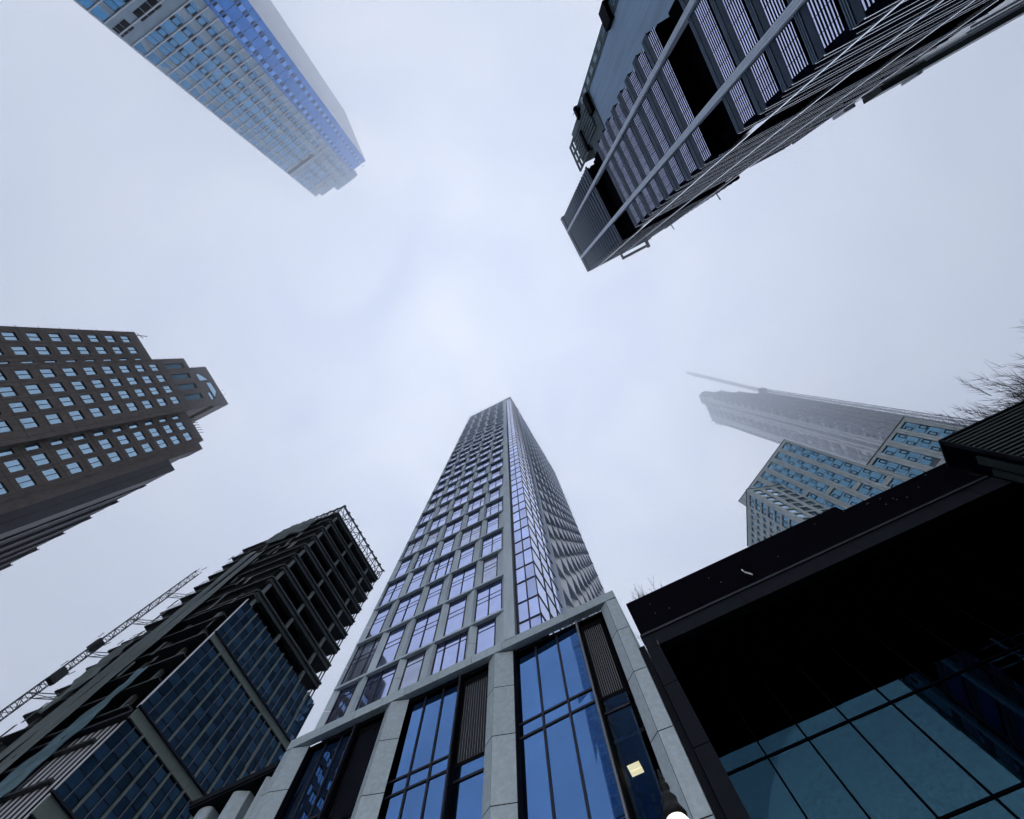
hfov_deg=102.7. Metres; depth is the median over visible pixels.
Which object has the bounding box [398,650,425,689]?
window
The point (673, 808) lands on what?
street lamp
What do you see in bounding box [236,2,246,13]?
window
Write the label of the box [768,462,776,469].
window
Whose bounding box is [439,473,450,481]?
window
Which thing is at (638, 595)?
bare tree
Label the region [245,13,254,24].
window
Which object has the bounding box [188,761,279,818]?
building
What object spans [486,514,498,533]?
window
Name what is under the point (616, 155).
window
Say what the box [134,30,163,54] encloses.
window
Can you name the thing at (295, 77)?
window
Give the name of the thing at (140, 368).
window
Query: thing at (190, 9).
window
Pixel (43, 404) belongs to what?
window
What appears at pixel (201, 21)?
window
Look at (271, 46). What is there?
window
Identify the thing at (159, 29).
window
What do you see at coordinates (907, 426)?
window
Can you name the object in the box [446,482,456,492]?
window
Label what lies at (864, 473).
window
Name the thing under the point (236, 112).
window
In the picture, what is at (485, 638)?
window
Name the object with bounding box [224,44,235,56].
window
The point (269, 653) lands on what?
window
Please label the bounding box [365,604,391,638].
window
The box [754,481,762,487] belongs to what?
window
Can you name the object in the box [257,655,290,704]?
window
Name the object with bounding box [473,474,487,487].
window
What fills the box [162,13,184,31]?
window
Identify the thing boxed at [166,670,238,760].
window
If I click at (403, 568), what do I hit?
window
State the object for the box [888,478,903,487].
window
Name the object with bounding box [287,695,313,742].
window
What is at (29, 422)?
window
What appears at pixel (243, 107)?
window
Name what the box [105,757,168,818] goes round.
window
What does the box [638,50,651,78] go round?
window
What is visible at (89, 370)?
window
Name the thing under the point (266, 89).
window
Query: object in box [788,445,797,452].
window
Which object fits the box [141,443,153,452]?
window
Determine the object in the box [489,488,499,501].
window
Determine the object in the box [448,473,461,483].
window
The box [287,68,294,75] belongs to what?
window
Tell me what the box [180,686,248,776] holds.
window
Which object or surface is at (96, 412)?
window
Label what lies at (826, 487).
window
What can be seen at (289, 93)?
window
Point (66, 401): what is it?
window
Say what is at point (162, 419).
window
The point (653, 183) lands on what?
window
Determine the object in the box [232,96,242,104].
window
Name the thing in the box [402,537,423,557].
window
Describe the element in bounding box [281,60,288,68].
window
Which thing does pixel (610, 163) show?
window
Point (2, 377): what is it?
window
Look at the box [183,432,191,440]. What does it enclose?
window
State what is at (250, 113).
window
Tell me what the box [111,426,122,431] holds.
window
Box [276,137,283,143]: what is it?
window
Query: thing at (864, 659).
black building
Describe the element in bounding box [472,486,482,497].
window
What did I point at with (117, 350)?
window
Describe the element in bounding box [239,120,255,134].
window
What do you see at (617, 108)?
window
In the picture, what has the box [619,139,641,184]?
window
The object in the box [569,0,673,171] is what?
concrete slab tower
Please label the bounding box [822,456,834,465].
window
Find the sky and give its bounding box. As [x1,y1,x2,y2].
[0,0,1023,780]
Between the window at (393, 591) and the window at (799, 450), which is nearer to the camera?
the window at (393, 591)
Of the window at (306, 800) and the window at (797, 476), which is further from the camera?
the window at (797, 476)
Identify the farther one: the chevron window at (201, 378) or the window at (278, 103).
the window at (278, 103)
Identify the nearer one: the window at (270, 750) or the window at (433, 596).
the window at (433, 596)
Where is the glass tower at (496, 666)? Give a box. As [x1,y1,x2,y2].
[249,397,715,818]
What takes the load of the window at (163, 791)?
in the unfinished building at (176, 711)
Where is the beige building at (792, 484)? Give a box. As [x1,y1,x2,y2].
[738,417,962,546]
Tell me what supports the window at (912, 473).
in the beige building at (792, 484)
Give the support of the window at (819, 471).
in the beige building at (792, 484)
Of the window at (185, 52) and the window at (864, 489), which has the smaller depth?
the window at (864, 489)
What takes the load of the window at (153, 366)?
in the brown tower at (92, 422)
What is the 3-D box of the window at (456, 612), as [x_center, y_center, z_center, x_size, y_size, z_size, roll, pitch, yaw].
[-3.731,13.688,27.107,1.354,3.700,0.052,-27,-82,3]
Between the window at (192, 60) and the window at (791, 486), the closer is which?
the window at (791, 486)
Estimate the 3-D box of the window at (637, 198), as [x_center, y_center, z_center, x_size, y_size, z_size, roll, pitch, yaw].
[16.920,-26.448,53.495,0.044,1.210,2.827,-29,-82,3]
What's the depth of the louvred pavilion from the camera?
15.04 m
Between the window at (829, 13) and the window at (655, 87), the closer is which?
the window at (829, 13)
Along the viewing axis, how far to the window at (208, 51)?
80.75 m
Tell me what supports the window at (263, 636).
in the unfinished building at (176, 711)
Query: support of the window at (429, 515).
in the glass tower at (496, 666)
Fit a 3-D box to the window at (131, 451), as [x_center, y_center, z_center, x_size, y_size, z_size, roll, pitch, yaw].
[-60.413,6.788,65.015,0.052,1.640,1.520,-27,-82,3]
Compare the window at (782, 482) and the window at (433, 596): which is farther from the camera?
the window at (782, 482)
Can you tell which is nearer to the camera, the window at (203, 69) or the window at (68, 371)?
the window at (68, 371)
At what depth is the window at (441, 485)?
62.81 m
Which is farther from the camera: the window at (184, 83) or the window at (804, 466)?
the window at (184, 83)
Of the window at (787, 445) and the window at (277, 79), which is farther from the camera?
the window at (277, 79)
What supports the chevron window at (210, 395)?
in the brown tower at (92, 422)
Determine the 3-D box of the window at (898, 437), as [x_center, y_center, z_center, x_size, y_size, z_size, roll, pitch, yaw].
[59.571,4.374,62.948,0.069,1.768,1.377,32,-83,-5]
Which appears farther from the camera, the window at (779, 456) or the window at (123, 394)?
the window at (779, 456)
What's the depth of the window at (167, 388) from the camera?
75.78 m
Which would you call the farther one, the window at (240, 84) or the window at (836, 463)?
the window at (240, 84)
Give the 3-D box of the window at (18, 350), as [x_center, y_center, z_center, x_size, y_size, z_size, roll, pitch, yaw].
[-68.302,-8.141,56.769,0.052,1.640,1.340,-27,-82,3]
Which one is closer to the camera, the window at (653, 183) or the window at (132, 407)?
the window at (653, 183)
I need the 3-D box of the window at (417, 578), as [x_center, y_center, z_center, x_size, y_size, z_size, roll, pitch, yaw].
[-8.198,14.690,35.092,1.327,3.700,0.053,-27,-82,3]
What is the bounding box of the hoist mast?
[0,567,206,751]
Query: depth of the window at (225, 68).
85.67 m
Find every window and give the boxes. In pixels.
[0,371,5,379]
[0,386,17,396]
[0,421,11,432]
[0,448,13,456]
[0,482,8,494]
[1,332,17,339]
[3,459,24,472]
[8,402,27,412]
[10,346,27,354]
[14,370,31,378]
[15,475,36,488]
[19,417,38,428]
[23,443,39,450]
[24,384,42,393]
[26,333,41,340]
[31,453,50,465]
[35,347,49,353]
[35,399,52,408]
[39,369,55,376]
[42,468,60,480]
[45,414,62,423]
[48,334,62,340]
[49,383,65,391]
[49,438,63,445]
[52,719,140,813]
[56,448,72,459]
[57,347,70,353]
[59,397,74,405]
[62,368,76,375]
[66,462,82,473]
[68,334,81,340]
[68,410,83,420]
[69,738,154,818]
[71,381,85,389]
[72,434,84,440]
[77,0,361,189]
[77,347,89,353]
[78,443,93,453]
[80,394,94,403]
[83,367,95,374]
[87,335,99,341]
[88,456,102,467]
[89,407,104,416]
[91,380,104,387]
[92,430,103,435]
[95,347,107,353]
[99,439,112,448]
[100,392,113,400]
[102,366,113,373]
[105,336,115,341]
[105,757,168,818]
[107,452,121,461]
[108,405,121,413]
[110,378,121,385]
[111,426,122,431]
[112,347,122,353]
[117,435,129,444]
[118,390,129,398]
[119,366,129,372]
[120,336,130,341]
[125,447,137,456]
[126,402,137,410]
[127,347,137,352]
[127,377,137,384]
[128,423,137,428]
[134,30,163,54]
[134,365,144,371]
[134,389,145,396]
[134,431,145,440]
[137,775,181,818]
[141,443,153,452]
[141,640,217,723]
[142,376,152,382]
[142,400,152,408]
[143,420,152,424]
[147,41,174,64]
[149,364,158,370]
[149,387,159,394]
[149,428,159,436]
[155,25,170,38]
[155,656,228,742]
[156,375,165,381]
[156,398,166,405]
[156,439,167,447]
[158,417,166,421]
[159,51,184,68]
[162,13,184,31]
[163,386,172,392]
[163,425,173,432]
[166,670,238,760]
[166,793,190,818]
[167,36,180,48]
[169,61,194,82]
[170,396,179,403]
[170,436,180,444]
[174,25,195,43]
[176,422,185,429]
[178,46,191,58]
[180,70,203,89]
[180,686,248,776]
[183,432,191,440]
[184,1,198,15]
[185,35,204,52]
[188,56,201,66]
[189,78,212,97]
[194,701,258,795]
[195,13,208,26]
[195,374,208,380]
[196,46,214,62]
[198,64,210,75]
[198,86,221,102]
[205,55,222,70]
[205,382,216,397]
[206,24,218,37]
[207,73,218,83]
[207,93,227,111]
[207,392,213,399]
[210,716,268,792]
[212,2,223,13]
[214,64,231,77]
[215,35,227,46]
[215,100,236,117]
[216,82,226,91]
[216,601,255,644]
[221,72,238,86]
[222,13,232,24]
[223,107,243,122]
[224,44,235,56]
[224,89,234,97]
[227,616,264,660]
[230,113,249,129]
[231,24,240,34]
[231,80,246,93]
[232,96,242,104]
[233,53,243,64]
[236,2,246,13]
[238,629,272,676]
[239,34,249,44]
[239,103,248,111]
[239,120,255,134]
[240,62,251,72]
[240,87,253,99]
[242,730,278,777]
[244,94,259,106]
[244,125,261,139]
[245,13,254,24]
[246,109,255,117]
[246,642,281,687]
[247,44,255,53]
[248,70,258,80]
[251,101,266,112]
[251,131,267,144]
[253,24,262,33]
[253,115,261,122]
[255,52,263,61]
[255,78,265,87]
[256,136,272,149]
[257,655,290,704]
[258,107,272,118]
[259,121,266,128]
[260,33,269,43]
[262,61,270,69]
[262,86,271,94]
[262,141,278,153]
[264,113,277,124]
[265,127,272,133]
[267,43,276,51]
[268,69,276,77]
[268,92,276,101]
[268,669,298,717]
[268,744,285,765]
[269,119,282,129]
[270,132,278,137]
[274,52,282,60]
[274,99,282,107]
[275,77,282,84]
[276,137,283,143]
[276,681,306,732]
[279,733,350,818]
[280,105,288,112]
[280,124,287,131]
[280,130,292,139]
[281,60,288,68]
[281,84,287,91]
[285,111,293,118]
[285,135,297,144]
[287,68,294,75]
[287,91,293,97]
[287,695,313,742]
[290,117,298,123]
[292,75,299,82]
[295,122,302,129]
[300,127,307,133]
[324,682,357,724]
[340,636,381,684]
[355,663,397,710]
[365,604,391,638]
[375,624,406,668]
[378,576,406,606]
[378,683,457,818]
[389,589,422,627]
[394,556,412,578]
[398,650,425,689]
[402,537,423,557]
[406,566,426,592]
[406,607,441,653]
[413,523,427,538]
[413,544,437,568]
[418,509,435,524]
[422,580,443,611]
[424,529,439,546]
[427,499,437,510]
[428,512,448,531]
[428,553,454,582]
[430,488,444,500]
[430,630,467,674]
[437,481,445,489]
[437,502,449,515]
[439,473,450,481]
[439,535,455,556]
[440,491,455,503]
[443,518,462,537]
[443,595,466,635]
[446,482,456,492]
[447,564,476,599]
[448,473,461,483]
[450,506,462,520]
[450,756,483,818]
[453,467,461,474]
[453,493,468,507]
[454,459,466,468]
[457,543,474,568]
[458,484,468,494]
[459,522,481,546]
[460,474,473,485]
[463,402,502,434]
[464,468,472,475]
[465,460,476,468]
[466,509,479,526]
[467,495,484,511]
[469,448,479,455]
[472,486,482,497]
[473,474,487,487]
[474,579,501,621]
[475,617,495,653]
[477,459,489,469]
[477,468,485,476]
[479,448,490,456]
[480,454,487,461]
[481,530,501,556]
[481,553,497,583]
[485,498,502,517]
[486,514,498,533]
[488,476,502,490]
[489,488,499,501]
[490,459,502,470]
[491,469,499,478]
[492,447,502,455]
[493,454,500,461]
[517,626,625,818]
[597,39,601,50]
[599,139,607,157]
[604,129,612,147]
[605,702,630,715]
[608,159,628,199]
[609,116,618,136]
[614,150,634,192]
[615,103,625,123]
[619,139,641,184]
[622,87,633,110]
[626,127,650,174]
[629,70,641,95]
[629,203,639,222]
[633,113,658,164]
[635,196,647,216]
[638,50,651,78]
[642,97,669,153]
[642,187,654,210]
[648,27,662,58]
[650,178,663,202]
[651,79,680,139]
[659,167,673,194]
[662,59,693,125]
[669,156,683,184]
[679,142,696,173]
[692,127,710,161]
[695,0,734,80]
[722,0,757,55]
[730,80,754,124]
[751,53,778,104]
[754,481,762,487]
[760,0,784,25]
[761,472,769,478]
[766,474,775,481]
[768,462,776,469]
[772,477,781,484]
[774,464,782,471]
[775,452,784,459]
[776,21,807,79]
[779,467,789,474]
[779,480,787,485]
[781,455,789,462]
[782,443,791,450]
[785,470,795,477]
[786,483,794,489]
[787,457,796,464]
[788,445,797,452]
[792,472,802,480]
[792,486,801,492]
[793,459,803,467]
[794,447,804,454]
[799,475,809,484]
[800,462,810,470]
[801,449,811,456]
[806,478,817,487]
[807,0,843,49]
[807,451,818,459]
[807,464,818,473]
[807,493,816,499]
[813,482,824,490]
[814,467,825,476]
[814,496,824,503]
[815,454,826,462]
[821,485,829,492]
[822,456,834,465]
[822,470,834,479]
[822,500,833,507]
[830,459,842,468]
[830,473,843,482]
[830,488,842,498]
[838,477,851,486]
[838,492,851,502]
[839,462,851,471]
[847,465,861,474]
[847,496,861,505]
[848,480,856,488]
[857,468,871,478]
[857,484,871,494]
[861,0,880,11]
[866,471,882,481]
[867,487,882,496]
[873,458,887,467]
[876,475,886,483]
[882,446,897,455]
[882,461,898,471]
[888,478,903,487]
[892,433,907,442]
[893,449,909,458]
[894,464,910,474]
[901,422,916,430]
[903,436,919,445]
[904,452,921,461]
[905,468,923,477]
[912,424,928,432]
[914,438,931,448]
[916,455,933,465]
[924,426,941,435]
[927,441,940,451]
[937,429,955,436]
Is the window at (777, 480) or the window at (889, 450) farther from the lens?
the window at (777, 480)
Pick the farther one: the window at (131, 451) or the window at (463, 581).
the window at (131, 451)
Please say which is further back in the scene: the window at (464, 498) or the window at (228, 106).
the window at (228, 106)
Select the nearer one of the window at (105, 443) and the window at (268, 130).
the window at (105, 443)
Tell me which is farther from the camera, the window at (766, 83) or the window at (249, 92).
the window at (249, 92)
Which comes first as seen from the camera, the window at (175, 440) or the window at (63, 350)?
the window at (63, 350)
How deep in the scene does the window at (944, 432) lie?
57.55 m
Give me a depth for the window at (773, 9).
25.32 m
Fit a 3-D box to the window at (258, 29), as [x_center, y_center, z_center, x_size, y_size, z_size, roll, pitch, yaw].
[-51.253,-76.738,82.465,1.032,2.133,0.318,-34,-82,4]
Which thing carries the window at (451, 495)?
in the glass tower at (496, 666)
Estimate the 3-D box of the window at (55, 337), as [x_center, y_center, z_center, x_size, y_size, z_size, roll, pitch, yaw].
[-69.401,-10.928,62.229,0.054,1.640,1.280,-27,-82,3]
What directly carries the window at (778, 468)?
in the beige building at (792, 484)
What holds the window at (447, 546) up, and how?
in the glass tower at (496, 666)
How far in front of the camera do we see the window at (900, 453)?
61.44 m
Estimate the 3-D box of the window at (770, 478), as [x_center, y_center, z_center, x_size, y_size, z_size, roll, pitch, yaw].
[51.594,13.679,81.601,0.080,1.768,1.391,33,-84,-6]
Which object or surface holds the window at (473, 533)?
in the glass tower at (496, 666)
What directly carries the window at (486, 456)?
in the glass tower at (496, 666)
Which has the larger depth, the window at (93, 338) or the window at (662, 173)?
the window at (93, 338)
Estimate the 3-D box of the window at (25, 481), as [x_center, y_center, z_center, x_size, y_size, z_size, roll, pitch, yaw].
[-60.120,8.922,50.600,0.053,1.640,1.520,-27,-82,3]
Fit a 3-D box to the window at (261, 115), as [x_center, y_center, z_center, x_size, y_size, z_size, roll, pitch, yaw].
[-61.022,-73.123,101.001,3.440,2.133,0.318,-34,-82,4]
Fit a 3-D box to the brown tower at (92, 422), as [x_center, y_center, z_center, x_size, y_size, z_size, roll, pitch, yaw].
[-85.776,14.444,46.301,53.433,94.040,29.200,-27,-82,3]
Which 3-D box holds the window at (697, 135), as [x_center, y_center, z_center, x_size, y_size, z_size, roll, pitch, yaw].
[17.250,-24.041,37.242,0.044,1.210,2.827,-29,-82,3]
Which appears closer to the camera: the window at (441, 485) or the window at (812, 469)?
the window at (441, 485)
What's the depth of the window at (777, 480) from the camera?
79.88 m
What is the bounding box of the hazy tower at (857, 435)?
[699,390,967,465]
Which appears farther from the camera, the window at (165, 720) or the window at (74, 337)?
the window at (74, 337)
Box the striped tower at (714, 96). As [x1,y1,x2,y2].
[560,0,1004,271]
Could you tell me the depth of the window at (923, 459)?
57.88 m
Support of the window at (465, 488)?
in the glass tower at (496, 666)
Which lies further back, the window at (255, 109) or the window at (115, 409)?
the window at (255, 109)
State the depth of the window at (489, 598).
27.01 m
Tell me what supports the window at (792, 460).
in the beige building at (792, 484)
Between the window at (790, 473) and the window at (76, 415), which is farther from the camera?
the window at (790, 473)
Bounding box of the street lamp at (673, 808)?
[657,769,688,818]
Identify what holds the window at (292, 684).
in the unfinished building at (176, 711)
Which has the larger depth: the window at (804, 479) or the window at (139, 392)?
the window at (804, 479)
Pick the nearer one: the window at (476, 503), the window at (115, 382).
the window at (476, 503)
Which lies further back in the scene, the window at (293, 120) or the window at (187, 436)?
the window at (293, 120)
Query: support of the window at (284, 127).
in the blue tower at (247, 70)
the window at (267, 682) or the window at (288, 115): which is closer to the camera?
the window at (267, 682)
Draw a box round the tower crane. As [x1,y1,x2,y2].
[686,371,977,424]
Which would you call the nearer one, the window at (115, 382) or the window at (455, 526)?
the window at (455, 526)
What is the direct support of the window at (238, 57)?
in the blue tower at (247, 70)
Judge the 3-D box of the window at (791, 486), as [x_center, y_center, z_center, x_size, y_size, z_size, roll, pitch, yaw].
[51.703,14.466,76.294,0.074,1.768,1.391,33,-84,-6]
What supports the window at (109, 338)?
in the brown tower at (92, 422)
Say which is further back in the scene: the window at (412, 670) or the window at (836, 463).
the window at (836, 463)
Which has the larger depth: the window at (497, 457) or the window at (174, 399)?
the window at (174, 399)
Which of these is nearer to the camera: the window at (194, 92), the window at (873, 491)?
the window at (873, 491)
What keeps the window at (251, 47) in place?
in the blue tower at (247, 70)
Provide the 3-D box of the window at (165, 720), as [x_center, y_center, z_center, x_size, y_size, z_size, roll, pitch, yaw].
[-29.803,26.787,38.429,0.049,8.316,1.804,-27,-82,3]
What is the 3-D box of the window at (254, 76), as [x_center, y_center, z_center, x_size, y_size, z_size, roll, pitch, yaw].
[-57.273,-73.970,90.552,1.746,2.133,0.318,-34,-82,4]
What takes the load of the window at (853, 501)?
in the beige building at (792, 484)
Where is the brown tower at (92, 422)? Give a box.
[0,326,227,570]
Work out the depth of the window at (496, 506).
42.74 m
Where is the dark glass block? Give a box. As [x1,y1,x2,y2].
[832,0,1023,119]
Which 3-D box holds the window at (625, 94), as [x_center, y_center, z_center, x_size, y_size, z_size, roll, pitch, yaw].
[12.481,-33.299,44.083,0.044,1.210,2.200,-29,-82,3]
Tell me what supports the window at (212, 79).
in the blue tower at (247, 70)
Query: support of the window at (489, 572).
in the glass tower at (496, 666)
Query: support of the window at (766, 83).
in the striped tower at (714, 96)
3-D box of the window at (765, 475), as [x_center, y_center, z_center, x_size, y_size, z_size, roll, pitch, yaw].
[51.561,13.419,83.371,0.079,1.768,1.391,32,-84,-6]
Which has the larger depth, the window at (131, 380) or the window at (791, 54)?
the window at (131, 380)
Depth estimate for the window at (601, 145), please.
54.90 m
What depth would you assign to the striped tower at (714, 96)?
36.13 m
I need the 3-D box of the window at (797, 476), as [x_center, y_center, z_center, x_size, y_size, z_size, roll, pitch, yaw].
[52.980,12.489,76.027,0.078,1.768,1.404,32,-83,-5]
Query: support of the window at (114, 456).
in the brown tower at (92, 422)
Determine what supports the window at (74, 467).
in the brown tower at (92, 422)
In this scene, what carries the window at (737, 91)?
in the striped tower at (714, 96)
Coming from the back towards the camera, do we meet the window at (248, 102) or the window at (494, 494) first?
the window at (248, 102)
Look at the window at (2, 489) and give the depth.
48.30 m
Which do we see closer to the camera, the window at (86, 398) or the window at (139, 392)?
the window at (86, 398)
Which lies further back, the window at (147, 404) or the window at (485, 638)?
the window at (147, 404)
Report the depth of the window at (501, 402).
109.72 m
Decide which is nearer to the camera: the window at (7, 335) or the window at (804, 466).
the window at (7, 335)
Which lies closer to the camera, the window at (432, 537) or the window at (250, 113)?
the window at (432, 537)
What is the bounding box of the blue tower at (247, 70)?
[73,0,364,196]
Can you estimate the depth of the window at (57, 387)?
57.90 m
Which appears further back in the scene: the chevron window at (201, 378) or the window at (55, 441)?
the chevron window at (201, 378)
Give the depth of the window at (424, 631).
27.27 m
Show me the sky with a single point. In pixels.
(351, 336)
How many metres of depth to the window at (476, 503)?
46.70 m
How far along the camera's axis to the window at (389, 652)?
27.37 m
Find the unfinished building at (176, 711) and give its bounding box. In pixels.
[0,505,384,818]
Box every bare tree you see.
[629,573,661,639]
[930,314,1023,514]
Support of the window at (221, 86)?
in the blue tower at (247, 70)
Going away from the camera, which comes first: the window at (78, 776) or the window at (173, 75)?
the window at (78, 776)
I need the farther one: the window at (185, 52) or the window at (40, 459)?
the window at (185, 52)
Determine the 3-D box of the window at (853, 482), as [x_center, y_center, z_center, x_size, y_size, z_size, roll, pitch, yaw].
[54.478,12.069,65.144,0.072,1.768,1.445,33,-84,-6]
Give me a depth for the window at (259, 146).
109.14 m
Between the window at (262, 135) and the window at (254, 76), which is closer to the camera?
the window at (254, 76)
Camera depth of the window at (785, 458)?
81.12 m
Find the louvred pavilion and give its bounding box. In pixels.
[938,400,1023,484]
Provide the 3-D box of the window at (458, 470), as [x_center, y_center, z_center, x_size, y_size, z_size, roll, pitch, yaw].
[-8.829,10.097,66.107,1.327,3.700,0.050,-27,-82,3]
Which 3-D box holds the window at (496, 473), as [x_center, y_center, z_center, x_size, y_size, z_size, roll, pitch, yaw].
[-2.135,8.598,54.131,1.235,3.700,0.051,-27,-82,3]
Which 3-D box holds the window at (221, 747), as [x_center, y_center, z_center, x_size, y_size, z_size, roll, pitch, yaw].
[-27.142,32.032,39.260,0.049,8.316,1.804,-27,-82,3]
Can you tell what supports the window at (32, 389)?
in the brown tower at (92, 422)
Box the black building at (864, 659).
[626,463,1023,818]
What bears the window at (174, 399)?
in the brown tower at (92, 422)
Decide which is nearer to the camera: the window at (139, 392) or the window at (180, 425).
the window at (139, 392)
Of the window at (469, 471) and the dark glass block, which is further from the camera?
the window at (469, 471)
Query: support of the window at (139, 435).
in the brown tower at (92, 422)
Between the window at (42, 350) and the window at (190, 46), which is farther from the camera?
the window at (190, 46)
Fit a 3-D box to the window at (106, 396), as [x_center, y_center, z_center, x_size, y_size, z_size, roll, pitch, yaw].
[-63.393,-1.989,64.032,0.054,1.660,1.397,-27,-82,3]
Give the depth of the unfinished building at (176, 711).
41.64 m
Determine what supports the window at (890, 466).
in the beige building at (792, 484)
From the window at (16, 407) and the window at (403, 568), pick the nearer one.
the window at (403, 568)
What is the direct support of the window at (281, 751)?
in the unfinished building at (176, 711)
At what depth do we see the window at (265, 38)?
85.11 m
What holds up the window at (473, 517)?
in the glass tower at (496, 666)
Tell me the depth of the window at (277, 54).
90.22 m
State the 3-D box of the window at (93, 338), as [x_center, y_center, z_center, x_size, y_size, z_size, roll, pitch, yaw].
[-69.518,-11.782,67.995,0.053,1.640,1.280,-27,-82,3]
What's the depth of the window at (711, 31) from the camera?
30.19 m
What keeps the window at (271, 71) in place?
in the blue tower at (247, 70)
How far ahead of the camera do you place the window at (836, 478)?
68.66 m
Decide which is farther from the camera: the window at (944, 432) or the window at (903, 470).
the window at (903, 470)
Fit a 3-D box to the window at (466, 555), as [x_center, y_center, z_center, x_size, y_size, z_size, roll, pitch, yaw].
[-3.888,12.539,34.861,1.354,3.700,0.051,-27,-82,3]
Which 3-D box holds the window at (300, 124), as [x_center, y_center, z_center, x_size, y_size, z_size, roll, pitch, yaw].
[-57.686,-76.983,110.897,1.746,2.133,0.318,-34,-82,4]
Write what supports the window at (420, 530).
in the glass tower at (496, 666)
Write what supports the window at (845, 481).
in the beige building at (792, 484)
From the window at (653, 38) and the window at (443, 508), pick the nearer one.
the window at (653, 38)
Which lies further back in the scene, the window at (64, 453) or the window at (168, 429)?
the window at (168, 429)
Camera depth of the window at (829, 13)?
22.97 m
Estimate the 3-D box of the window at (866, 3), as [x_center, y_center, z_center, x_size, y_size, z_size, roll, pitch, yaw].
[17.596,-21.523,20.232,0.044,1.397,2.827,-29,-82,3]
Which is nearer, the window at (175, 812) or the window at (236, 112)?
the window at (175, 812)
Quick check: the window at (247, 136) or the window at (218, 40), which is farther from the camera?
the window at (247, 136)
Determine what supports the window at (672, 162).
in the striped tower at (714, 96)
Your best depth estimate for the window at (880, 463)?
63.49 m
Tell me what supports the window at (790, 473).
in the beige building at (792, 484)
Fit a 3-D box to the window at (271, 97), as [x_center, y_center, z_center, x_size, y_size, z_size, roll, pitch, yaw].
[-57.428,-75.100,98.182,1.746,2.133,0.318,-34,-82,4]
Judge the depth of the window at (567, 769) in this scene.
16.02 m
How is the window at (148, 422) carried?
in the brown tower at (92, 422)
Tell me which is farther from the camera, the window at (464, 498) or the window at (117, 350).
the window at (117, 350)
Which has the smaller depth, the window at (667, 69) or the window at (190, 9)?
the window at (667, 69)
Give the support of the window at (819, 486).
in the beige building at (792, 484)
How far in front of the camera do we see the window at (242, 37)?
82.80 m
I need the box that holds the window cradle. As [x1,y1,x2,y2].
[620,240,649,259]
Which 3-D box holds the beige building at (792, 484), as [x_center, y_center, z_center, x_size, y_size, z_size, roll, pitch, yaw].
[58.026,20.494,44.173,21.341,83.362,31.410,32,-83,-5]
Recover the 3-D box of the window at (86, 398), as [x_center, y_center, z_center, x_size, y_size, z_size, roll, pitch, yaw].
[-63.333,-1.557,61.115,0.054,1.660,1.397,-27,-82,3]
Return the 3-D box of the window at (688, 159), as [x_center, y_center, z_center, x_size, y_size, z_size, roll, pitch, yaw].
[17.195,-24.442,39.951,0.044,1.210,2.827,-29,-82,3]
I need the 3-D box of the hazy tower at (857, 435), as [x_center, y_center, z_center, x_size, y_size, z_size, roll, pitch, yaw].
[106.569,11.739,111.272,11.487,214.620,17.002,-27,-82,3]
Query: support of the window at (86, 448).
in the brown tower at (92, 422)
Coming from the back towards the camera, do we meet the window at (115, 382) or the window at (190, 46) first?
the window at (190, 46)
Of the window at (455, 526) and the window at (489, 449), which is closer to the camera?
the window at (455, 526)
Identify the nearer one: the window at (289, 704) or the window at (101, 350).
the window at (289, 704)
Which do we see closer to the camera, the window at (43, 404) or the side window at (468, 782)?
the side window at (468, 782)
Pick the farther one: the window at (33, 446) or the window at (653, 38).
the window at (33, 446)
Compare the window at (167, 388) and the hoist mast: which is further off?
the window at (167, 388)
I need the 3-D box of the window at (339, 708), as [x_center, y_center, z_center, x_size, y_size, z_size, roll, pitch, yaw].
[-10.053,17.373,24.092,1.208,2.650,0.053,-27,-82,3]
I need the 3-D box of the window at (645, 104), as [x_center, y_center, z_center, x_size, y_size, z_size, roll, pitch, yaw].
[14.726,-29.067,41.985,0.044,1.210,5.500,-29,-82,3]
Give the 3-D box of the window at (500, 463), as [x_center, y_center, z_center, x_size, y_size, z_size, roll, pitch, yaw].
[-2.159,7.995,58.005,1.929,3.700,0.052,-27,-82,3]
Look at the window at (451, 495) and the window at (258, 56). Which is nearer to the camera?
the window at (451, 495)
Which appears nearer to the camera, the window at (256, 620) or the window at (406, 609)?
the window at (406, 609)
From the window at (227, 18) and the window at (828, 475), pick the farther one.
the window at (227, 18)
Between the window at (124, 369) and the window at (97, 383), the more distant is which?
the window at (124, 369)
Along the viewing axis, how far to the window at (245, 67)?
88.12 m
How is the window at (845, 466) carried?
in the beige building at (792, 484)
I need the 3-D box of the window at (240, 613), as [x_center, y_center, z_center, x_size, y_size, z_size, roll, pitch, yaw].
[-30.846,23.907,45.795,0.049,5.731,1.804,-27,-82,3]
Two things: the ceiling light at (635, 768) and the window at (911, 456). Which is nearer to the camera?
the ceiling light at (635, 768)
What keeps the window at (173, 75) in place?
in the blue tower at (247, 70)
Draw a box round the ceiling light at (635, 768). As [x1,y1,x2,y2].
[627,761,643,776]
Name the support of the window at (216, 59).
in the blue tower at (247, 70)
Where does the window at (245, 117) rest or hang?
in the blue tower at (247, 70)
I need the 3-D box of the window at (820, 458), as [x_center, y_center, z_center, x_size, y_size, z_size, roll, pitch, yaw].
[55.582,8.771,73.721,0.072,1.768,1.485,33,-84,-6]
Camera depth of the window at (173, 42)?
75.82 m
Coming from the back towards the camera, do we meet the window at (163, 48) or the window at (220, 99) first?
the window at (220, 99)
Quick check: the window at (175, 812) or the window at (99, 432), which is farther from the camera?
the window at (99, 432)
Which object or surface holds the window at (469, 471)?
in the glass tower at (496, 666)
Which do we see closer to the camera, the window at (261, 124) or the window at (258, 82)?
the window at (258, 82)
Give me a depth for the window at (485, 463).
62.58 m
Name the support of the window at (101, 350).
in the brown tower at (92, 422)
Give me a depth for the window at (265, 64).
90.41 m

